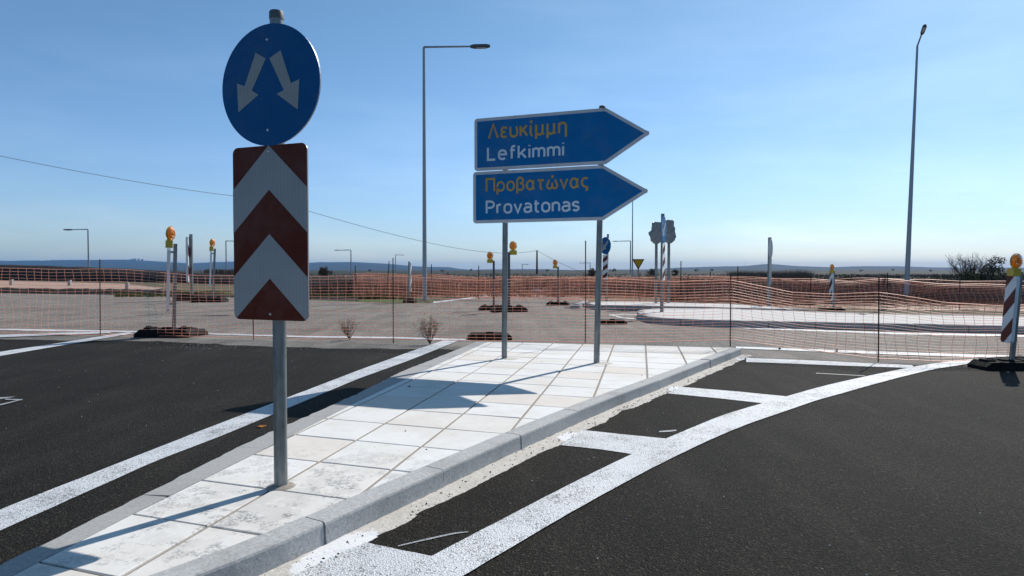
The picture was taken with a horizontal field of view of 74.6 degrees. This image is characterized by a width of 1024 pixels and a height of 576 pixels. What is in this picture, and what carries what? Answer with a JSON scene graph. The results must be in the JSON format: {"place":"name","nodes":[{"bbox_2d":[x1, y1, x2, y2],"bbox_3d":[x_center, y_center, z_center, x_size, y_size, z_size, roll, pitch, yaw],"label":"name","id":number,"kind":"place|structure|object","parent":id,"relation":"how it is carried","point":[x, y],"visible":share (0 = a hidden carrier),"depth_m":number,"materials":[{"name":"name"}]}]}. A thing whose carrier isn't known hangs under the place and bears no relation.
{"place":"outdoors","nodes":[
{"label":"outdoors","id":0,"kind":"place"},
{"bbox_2d":[0,280,160,289],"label":"bare earth","id":1,"kind":"structure","parent":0,"point":[37,284],"depth_m":58.20,"materials":[{"name":"beige soil"}]},
{"bbox_2d":[0,288,357,300],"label":"road verge","id":2,"kind":"structure","parent":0,"point":[62,291],"depth_m":37.34,"materials":[{"name":"brown soil"}]},
{"bbox_2d":[0,265,460,284],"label":"embankment","id":3,"kind":"structure","parent":0,"point":[106,273],"depth_m":80.96,"materials":[{"name":"brown soil"}]},
{"bbox_2d":[0,260,466,269],"bbox_3d":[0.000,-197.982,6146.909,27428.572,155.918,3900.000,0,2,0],"label":"hills","id":4,"kind":"structure","parent":0,"point":[140,265],"depth_m":5917.74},
{"bbox_2d":[193,291,440,303],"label":"grass verge","id":5,"kind":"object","parent":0,"point":[398,301],"depth_m":29.44,"materials":[{"name":"plant"}]},
{"bbox_2d":[114,290,229,296],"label":"green grass","id":6,"kind":"structure","parent":5,"relation":"on","point":[118,294],"depth_m":34.75,"materials":[{"name":"green plant"}]},
{"bbox_2d":[309,293,410,298],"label":"green grass","id":7,"kind":"structure","parent":5,"relation":"on","point":[335,295],"depth_m":31.49,"materials":[{"name":"plant"}]},
{"bbox_2d":[403,261,417,302],"bbox_3d":[-4.157,-0.247,27.433,0.491,1.672,0.982,0,2,-2],"label":"warning beacon","id":8,"kind":"object","parent":5,"relation":"on","point":[409,300],"visible":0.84,"depth_m":27.29,"materials":[{"name":"plastic"}]},
{"bbox_2d":[0,339,1023,575],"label":"new road","id":9,"kind":"structure","parent":0,"point":[933,487],"depth_m":4.59,"materials":[{"name":"black asphalt"}]},
{"bbox_2d":[0,332,132,355],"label":"road marking","id":10,"kind":"object","parent":9,"relation":"on","point":[46,346],"visible":0.98,"depth_m":11.89,"materials":[{"name":"white paint"}]},
{"bbox_2d":[0,340,455,529],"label":"road marking","id":11,"kind":"object","parent":9,"relation":"on","point":[12,514],"visible":0.94,"depth_m":4.90,"materials":[{"name":"white paint"}]},
{"bbox_2d":[291,542,430,575],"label":"road marking","id":12,"kind":"object","parent":9,"relation":"on","point":[366,559],"visible":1,"depth_m":3.02,"materials":[{"name":"white paint"}]},
{"bbox_2d":[0,342,740,575],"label":"traffic island","id":13,"kind":"structure","parent":9,"relation":"on","point":[360,459],"depth_m":4.29,"materials":[{"name":"white concrete"}]},
{"bbox_2d":[222,9,320,491],"bbox_3d":[-1.283,-0.178,3.696,0.649,2.659,0.169,0,2,18],"label":"traffic sign","id":14,"kind":"object","parent":13,"relation":"on","point":[271,87],"visible":0.96,"depth_m":3.63,"materials":[{"name":"metal"}]},
{"bbox_2d":[473,105,648,364],"bbox_3d":[0.603,-0.661,8.826,2.378,3.352,0.280,1,2,20],"label":"direction sign","id":15,"kind":"object","parent":13,"relation":"on","point":[598,139],"visible":1,"depth_m":8.77,"materials":[{"name":"metal"}]},
{"bbox_2d":[398,531,467,545],"bbox_3d":[-0.386,1.228,3.303,0.371,0.001,0.028,-1,2,-28],"label":"road marking","id":16,"kind":"object","parent":9,"relation":"on","point":[432,538],"visible":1,"depth_m":3.31,"materials":[{"name":"paint"}]},
{"bbox_2d":[259,355,751,575],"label":"kerb haunch","id":17,"kind":"object","parent":9,"relation":"on","point":[383,524],"visible":0.88,"depth_m":4.02,"materials":[{"name":"concrete"}]},
{"bbox_2d":[266,354,753,571],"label":"asphalt crumbs","id":18,"kind":"object","parent":9,"relation":"on","point":[515,456],"visible":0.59,"depth_m":4.58,"materials":[{"name":"grey asphalt"}]},
{"bbox_2d":[6,339,1019,574],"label":"grit","id":19,"kind":"object","parent":9,"relation":"on","point":[564,342],"visible":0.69,"depth_m":11.20,"materials":[{"name":"stone"}]},
{"bbox_2d":[561,430,665,453],"bbox_3d":[0.778,1.179,5.144,0.738,0.001,0.550,1,2,24],"label":"road marking","id":20,"kind":"object","parent":9,"relation":"on","point":[629,444],"visible":1,"depth_m":5.16,"materials":[{"name":"white paint"}]},
{"bbox_2d":[393,359,972,575],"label":"road marking","id":21,"kind":"object","parent":9,"relation":"on","point":[470,553],"visible":0.94,"depth_m":4.15,"materials":[{"name":"white paint"}]},
{"bbox_2d":[669,387,784,402],"bbox_3d":[2.279,1.127,7.088,1.149,0.001,0.521,1,2,33],"label":"road marking","id":22,"kind":"object","parent":9,"relation":"on","point":[742,396],"visible":1,"depth_m":7.11,"materials":[{"name":"white paint"}]},
{"bbox_2d":[746,358,913,367],"bbox_3d":[4.462,1.063,9.511,2.172,0.001,0.482,1,2,19],"label":"road marking","id":23,"kind":"object","parent":9,"relation":"on","point":[819,362],"visible":1,"depth_m":9.57,"materials":[{"name":"white paint"}]},
{"bbox_2d":[967,253,1023,370],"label":"warning beacon","id":24,"kind":"object","parent":9,"relation":"on","point":[1012,303],"visible":1,"depth_m":8.90,"materials":[{"name":"plastic"}]},
{"bbox_2d":[988,356,1023,361],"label":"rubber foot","id":25,"kind":"object","parent":9,"relation":"on","point":[1004,357],"visible":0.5,"depth_m":9.16},
{"bbox_2d":[0,293,1023,365],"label":"old road","id":26,"kind":"structure","parent":0,"point":[189,313],"depth_m":15.02,"materials":[{"name":"grey asphalt"}]},
{"bbox_2d":[0,331,109,336],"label":"road marking","id":27,"kind":"object","parent":26,"relation":"on","point":[16,335],"visible":0.91,"depth_m":13.69,"materials":[{"name":"white paint"}]},
{"bbox_2d":[134,226,197,336],"bbox_3d":[-6.884,-0.138,13.432,1.087,2.200,0.544,0,2,0],"label":"warning beacon","id":28,"kind":"object","parent":26,"relation":"on","point":[181,331],"visible":1,"depth_m":13.32,"materials":[{"name":"yellow"}]},
{"bbox_2d":[176,234,205,300],"bbox_3d":[-14.132,-0.911,29.461,0.849,2.891,1.698,0,2,-8],"label":"warning beacon","id":29,"kind":"object","parent":26,"relation":"on","point":[189,256],"visible":0.83,"depth_m":29.37,"materials":[{"name":"plastic"}]},
{"bbox_2d":[195,329,207,335],"bbox_3d":[-6.707,0.884,13.726,0.840,0.140,0.420,0,2,15],"label":"rubber foot","id":30,"kind":"object","parent":26,"relation":"on","point":[201,332],"visible":0.21,"depth_m":13.66},
{"bbox_2d":[191,238,228,301],"bbox_3d":[-12.591,-0.745,27.975,1.304,2.637,0.652,0,2,0],"label":"warning beacon","id":31,"kind":"object","parent":26,"relation":"on","point":[210,298],"visible":0.99,"depth_m":27.87,"materials":[{"name":"yellow"}]},
{"bbox_2d":[0,329,467,339],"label":"road marking","id":32,"kind":"object","parent":26,"relation":"on","point":[242,334],"visible":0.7,"depth_m":13.56,"materials":[{"name":"white paint"}]},
{"bbox_2d":[338,318,359,339],"bbox_3d":[-3.100,0.775,12.723,0.442,0.420,0.570,0,2,15],"label":"dry weed","id":33,"kind":"object","parent":26,"relation":"on","point":[346,328],"visible":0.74,"depth_m":12.68,"materials":[{"name":"brown plant"}]},
{"bbox_2d":[412,317,442,343],"bbox_3d":[-1.463,0.726,11.932,0.492,0.559,0.554,1,2,44],"label":"dry weed","id":34,"kind":"object","parent":26,"relation":"on","point":[431,325],"visible":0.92,"depth_m":11.94,"materials":[{"name":"brown plant"}]},
{"bbox_2d":[467,332,511,339],"bbox_3d":[-0.430,0.907,12.896,0.840,0.140,0.420,0,2,-5],"label":"rubber foot","id":35,"kind":"object","parent":26,"relation":"on","point":[497,336],"visible":0.71,"depth_m":12.70},
{"bbox_2d":[478,252,501,309],"bbox_3d":[-0.607,-0.244,22.337,0.956,1.937,0.478,0,2,-12],"label":"warning beacon","id":36,"kind":"object","parent":26,"relation":"on","point":[489,260],"visible":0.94,"depth_m":22.25,"materials":[{"name":"yellow plastic"}]},
{"bbox_2d":[433,295,568,302],"bbox_3d":[-1.141,0.466,32.113,4.410,0.001,10.122,2,2,45],"label":"road marking","id":37,"kind":"object","parent":26,"relation":"on","point":[468,298],"visible":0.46,"depth_m":30.21,"materials":[{"name":"white paint"}]},
{"bbox_2d":[490,241,527,311],"bbox_3d":[-0.102,-0.378,21.466,1.111,2.250,0.556,0,2,-15],"label":"warning beacon","id":38,"kind":"object","parent":26,"relation":"on","point":[513,247],"visible":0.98,"depth_m":21.42,"materials":[{"name":"yellow"}]},
{"bbox_2d":[0,241,1023,361],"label":"safety fence","id":39,"kind":"object","parent":26,"relation":"on","point":[485,291],"visible":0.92,"depth_m":11.26,"materials":[{"name":"brown plastic"}]},
{"bbox_2d":[546,260,569,304],"bbox_3d":[1.744,-0.217,25.417,0.849,1.719,0.425,0,2,14],"label":"warning beacon","id":40,"kind":"object","parent":26,"relation":"on","point":[555,262],"visible":0.97,"depth_m":25.38,"materials":[{"name":"yellow"}]},
{"bbox_2d":[570,300,587,308],"bbox_3d":[2.637,0.610,25.143,0.322,0.120,4.286,0,2,13],"label":"kerb nose","id":41,"kind":"object","parent":26,"relation":"on","point":[574,306],"visible":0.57,"depth_m":23.76,"materials":[{"name":"white concrete"}]},
{"bbox_2d":[600,319,626,323],"bbox_3d":[2.483,0.822,16.603,0.672,0.112,0.336,0,2,0],"label":"rubber foot","id":42,"kind":"object","parent":26,"relation":"on","point":[613,322],"visible":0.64,"depth_m":16.44},
{"bbox_2d":[586,301,807,310],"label":"traffic island","id":43,"kind":"structure","parent":26,"relation":"on","point":[620,305],"depth_m":22.28,"materials":[{"name":"concrete"}]},
{"bbox_2d":[648,221,660,302],"bbox_3d":[5.139,-0.902,24.028,0.560,2.962,0.227,0,2,0],"label":"traffic sign","id":44,"kind":"object","parent":43,"relation":"on","point":[654,233],"visible":0.82,"depth_m":23.95,"materials":[{"name":"metal"}]},
{"bbox_2d":[665,220,675,302],"bbox_3d":[5.581,-0.944,24.025,0.549,3.047,0.236,0,2,0],"label":"traffic sign","id":45,"kind":"object","parent":43,"relation":"on","point":[671,236],"visible":0.69,"depth_m":23.95,"materials":[{"name":"metal"}]},
{"bbox_2d":[637,308,1023,333],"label":"traffic island","id":46,"kind":"structure","parent":26,"relation":"on","point":[870,319],"depth_m":15.97,"materials":[{"name":"concrete"}]},
{"bbox_2d":[660,214,666,311],"bbox_3d":[4.216,-0.684,18.870,0.102,2.804,0.760,1,2,24],"label":"traffic sign","id":47,"kind":"object","parent":46,"relation":"on","point":[663,240],"visible":0.94,"depth_m":18.86,"materials":[{"name":"metal"}]},
{"bbox_2d":[637,319,1023,336],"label":"road marking","id":48,"kind":"object","parent":26,"relation":"on","point":[874,332],"visible":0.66,"depth_m":14.24,"materials":[{"name":"white paint"}]},
{"bbox_2d":[736,346,1008,357],"bbox_3d":[6.918,1.042,10.434,6.529,0.001,0.425,0,2,18],"label":"road marking","id":49,"kind":"object","parent":26,"relation":"on","point":[901,353],"visible":0.78,"depth_m":10.77,"materials":[{"name":"white paint"}]},
{"bbox_2d":[0,0,1023,269],"label":"sky","id":50,"kind":"structure","parent":0,"point":[789,122],"materials":[{"name":"blue"}]},
{"bbox_2d":[2,276,1023,315],"bbox_3d":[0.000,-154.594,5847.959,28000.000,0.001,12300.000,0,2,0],"label":"ground","id":51,"kind":"structure","parent":0,"point":[218,287],"depth_m":30.85,"materials":[{"name":"beige soil"}]},
{"bbox_2d":[63,229,88,266],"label":"street lamp","id":52,"kind":"object","parent":51,"relation":"on","point":[87,240],"visible":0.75,"depth_m":129.71,"materials":[{"name":"grey metal"}]},
{"bbox_2d":[225,241,226,268],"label":"street lamp","id":53,"kind":"object","parent":51,"relation":"on","point":[226,253],"visible":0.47,"depth_m":211.74,"materials":[{"name":"grey metal"}]},
{"bbox_2d":[318,267,332,275],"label":"bush","id":54,"kind":"object","parent":51,"relation":"on","point":[323,271],"visible":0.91,"depth_m":109.65,"materials":[{"name":"green plant"}]},
{"bbox_2d":[310,282,350,286],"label":"guard rail","id":55,"kind":"object","parent":51,"relation":"on","point":[316,283],"visible":0.12,"depth_m":45.99,"materials":[{"name":"metal"}]},
{"bbox_2d":[335,250,351,273],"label":"street lamp","id":56,"kind":"object","parent":51,"relation":"on","point":[350,262],"visible":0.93,"depth_m":229.76,"materials":[{"name":"grey metal"}]},
{"bbox_2d":[421,44,489,300],"bbox_3d":[-2.451,-4.878,28.880,3.035,11.054,0.400,0,2,0],"label":"street lamp","id":57,"kind":"object","parent":51,"relation":"on","point":[424,227],"visible":0.9,"depth_m":28.82,"materials":[{"name":"grey metal"}]},
{"bbox_2d":[536,250,537,273],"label":"utility pole","id":58,"kind":"object","parent":51,"relation":"on","point":[537,262],"visible":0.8,"depth_m":225.62,"materials":[{"name":"brown"}]},
{"bbox_2d":[309,211,536,252],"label":"overhead cable","id":59,"kind":"object","parent":58,"relation":"attached to","point":[409,238],"visible":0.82,"depth_m":98.47,"materials":[{"name":"black plastic"}]},
{"bbox_2d":[587,268,595,275],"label":"bush","id":60,"kind":"object","parent":51,"relation":"on","point":[591,272],"visible":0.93,"depth_m":119.88,"materials":[{"name":"green plant"}]},
{"bbox_2d":[602,234,610,300],"bbox_3d":[3.588,-0.683,25.637,0.092,2.741,0.660,-1,2,-30],"label":"traffic sign","id":61,"kind":"object","parent":51,"relation":"on","point":[606,245],"visible":0.78,"depth_m":25.59,"materials":[{"name":"metal"}]},
{"bbox_2d":[613,241,630,273],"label":"street lamp","id":62,"kind":"object","parent":51,"relation":"on","point":[630,254],"visible":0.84,"depth_m":211.64,"materials":[{"name":"grey metal"}]},
{"bbox_2d":[632,202,632,276],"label":"street lamp","id":63,"kind":"object","parent":51,"relation":"on","point":[632,239],"visible":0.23,"depth_m":80.80,"materials":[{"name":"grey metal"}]},
{"bbox_2d":[632,259,643,280],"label":"traffic sign","id":64,"kind":"object","parent":51,"relation":"on","point":[638,262],"visible":0.78,"depth_m":53.22,"materials":[{"name":"metal"}]},
{"bbox_2d":[645,269,658,276],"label":"bush","id":65,"kind":"object","parent":51,"relation":"on","point":[652,271],"visible":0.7,"depth_m":129.72,"materials":[{"name":"green plant"}]},
{"bbox_2d":[309,278,1023,297],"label":"dry scrub","id":66,"kind":"object","parent":51,"relation":"on","point":[331,288],"visible":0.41,"depth_m":36.82,"materials":[{"name":"brown plant"}]},
{"bbox_2d":[671,269,679,275],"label":"bush","id":67,"kind":"object","parent":51,"relation":"on","point":[675,271],"visible":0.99,"depth_m":139.82,"materials":[{"name":"green plant"}]},
{"bbox_2d":[341,275,1023,283],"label":"dry scrub","id":68,"kind":"object","parent":51,"relation":"on","point":[870,277],"visible":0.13,"depth_m":87.14,"materials":[{"name":"brown plant"}]},
{"bbox_2d":[353,261,1023,310],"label":"safety fence","id":69,"kind":"object","parent":51,"relation":"on","point":[575,297],"visible":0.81,"depth_m":24.82,"materials":[{"name":"brown plastic"}]},
{"bbox_2d":[358,271,1023,295],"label":"fence","id":70,"kind":"object","parent":51,"relation":"on","point":[553,281],"visible":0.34,"depth_m":35.78,"materials":[{"name":"brown"}]},
{"bbox_2d":[722,266,817,279],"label":"tree line","id":71,"kind":"object","parent":51,"relation":"on","point":[781,272],"visible":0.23,"depth_m":93.36,"materials":[{"name":"green plant"}]},
{"bbox_2d":[767,237,772,306],"bbox_3d":[8.533,-0.452,22.317,0.106,2.457,0.640,1,2,33],"label":"traffic sign","id":72,"kind":"object","parent":51,"relation":"on","point":[770,253],"visible":0.91,"depth_m":22.30,"materials":[{"name":"metal"}]},
{"bbox_2d":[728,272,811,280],"bbox_3d":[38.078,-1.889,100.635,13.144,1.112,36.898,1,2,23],"label":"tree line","id":73,"kind":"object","parent":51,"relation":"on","point":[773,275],"visible":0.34,"depth_m":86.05,"materials":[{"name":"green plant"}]},
{"bbox_2d":[817,264,845,310],"bbox_3d":[10.296,-0.020,21.644,0.754,1.526,0.377,0,2,0],"label":"warning beacon","id":74,"kind":"object","parent":51,"relation":"on","point":[832,284],"visible":0.97,"depth_m":21.59,"materials":[{"name":"yellow"}]},
{"bbox_2d":[664,284,1023,305],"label":"dry scrub","id":75,"kind":"object","parent":51,"relation":"on","point":[932,296],"visible":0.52,"depth_m":26.66,"materials":[{"name":"brown plant"}]},
{"bbox_2d":[838,274,855,281],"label":"bush","id":76,"kind":"object","parent":51,"relation":"on","point":[843,278],"visible":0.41,"depth_m":59.88,"materials":[{"name":"green plant"}]},
{"bbox_2d":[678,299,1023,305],"bbox_3d":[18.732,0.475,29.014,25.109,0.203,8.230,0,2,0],"label":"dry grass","id":77,"kind":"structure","parent":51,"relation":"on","point":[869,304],"depth_m":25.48,"materials":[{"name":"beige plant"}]},
{"bbox_2d":[717,274,1023,277],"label":"tree line","id":78,"kind":"object","parent":51,"relation":"on","point":[875,275],"visible":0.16,"depth_m":135.58,"materials":[{"name":"green plant"}]},
{"bbox_2d":[904,24,926,295],"bbox_3d":[16.497,-4.923,27.508,0.558,11.222,1.172,0,2,0],"label":"street lamp","id":79,"kind":"object","parent":51,"relation":"on","point":[909,230],"visible":0.82,"depth_m":27.84,"materials":[{"name":"grey metal"}]},
{"bbox_2d":[812,274,1023,277],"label":"tree line","id":80,"kind":"object","parent":51,"relation":"on","point":[868,275],"visible":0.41,"depth_m":130.88,"materials":[{"name":"green plant"}]},
{"bbox_2d":[945,252,1000,285],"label":"bare shrub","id":81,"kind":"object","parent":51,"relation":"on","point":[974,267],"visible":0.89,"depth_m":46.00,"materials":[{"name":"grey plant"}]},
{"bbox_2d":[957,255,1006,285],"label":"evergreen shrub","id":82,"kind":"object","parent":51,"relation":"on","point":[992,271],"visible":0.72,"depth_m":44.83,"materials":[{"name":"green plant"}]},
{"bbox_2d":[157,270,1023,275],"bbox_3d":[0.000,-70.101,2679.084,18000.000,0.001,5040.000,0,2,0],"label":"fields","id":83,"kind":"structure","parent":0,"point":[614,273],"depth_m":372.30,"materials":[{"name":"brown soil"}]},
{"bbox_2d":[200,269,233,274],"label":"tree line","id":84,"kind":"object","parent":83,"relation":"on","point":[225,272],"visible":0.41,"depth_m":154.28,"materials":[{"name":"green plant"}]},
{"bbox_2d":[309,273,1002,277],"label":"scrub","id":85,"kind":"object","parent":83,"relation":"on","point":[609,275],"visible":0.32,"depth_m":161.14,"materials":[{"name":"plant"}]},
{"bbox_2d":[479,264,1023,269],"bbox_3d":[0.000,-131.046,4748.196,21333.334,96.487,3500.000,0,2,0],"label":"hills","id":86,"kind":"structure","parent":0,"point":[765,267],"depth_m":4520.98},
{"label":"utility pole","id":87,"kind":"object","parent":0,"visible":0},
{"bbox_2d":[2,156,231,195],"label":"overhead cable","id":88,"kind":"object","parent":87,"relation":"attached to","point":[111,177],"visible":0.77,"depth_m":44.09,"materials":[{"name":"black plastic"}]}
]}

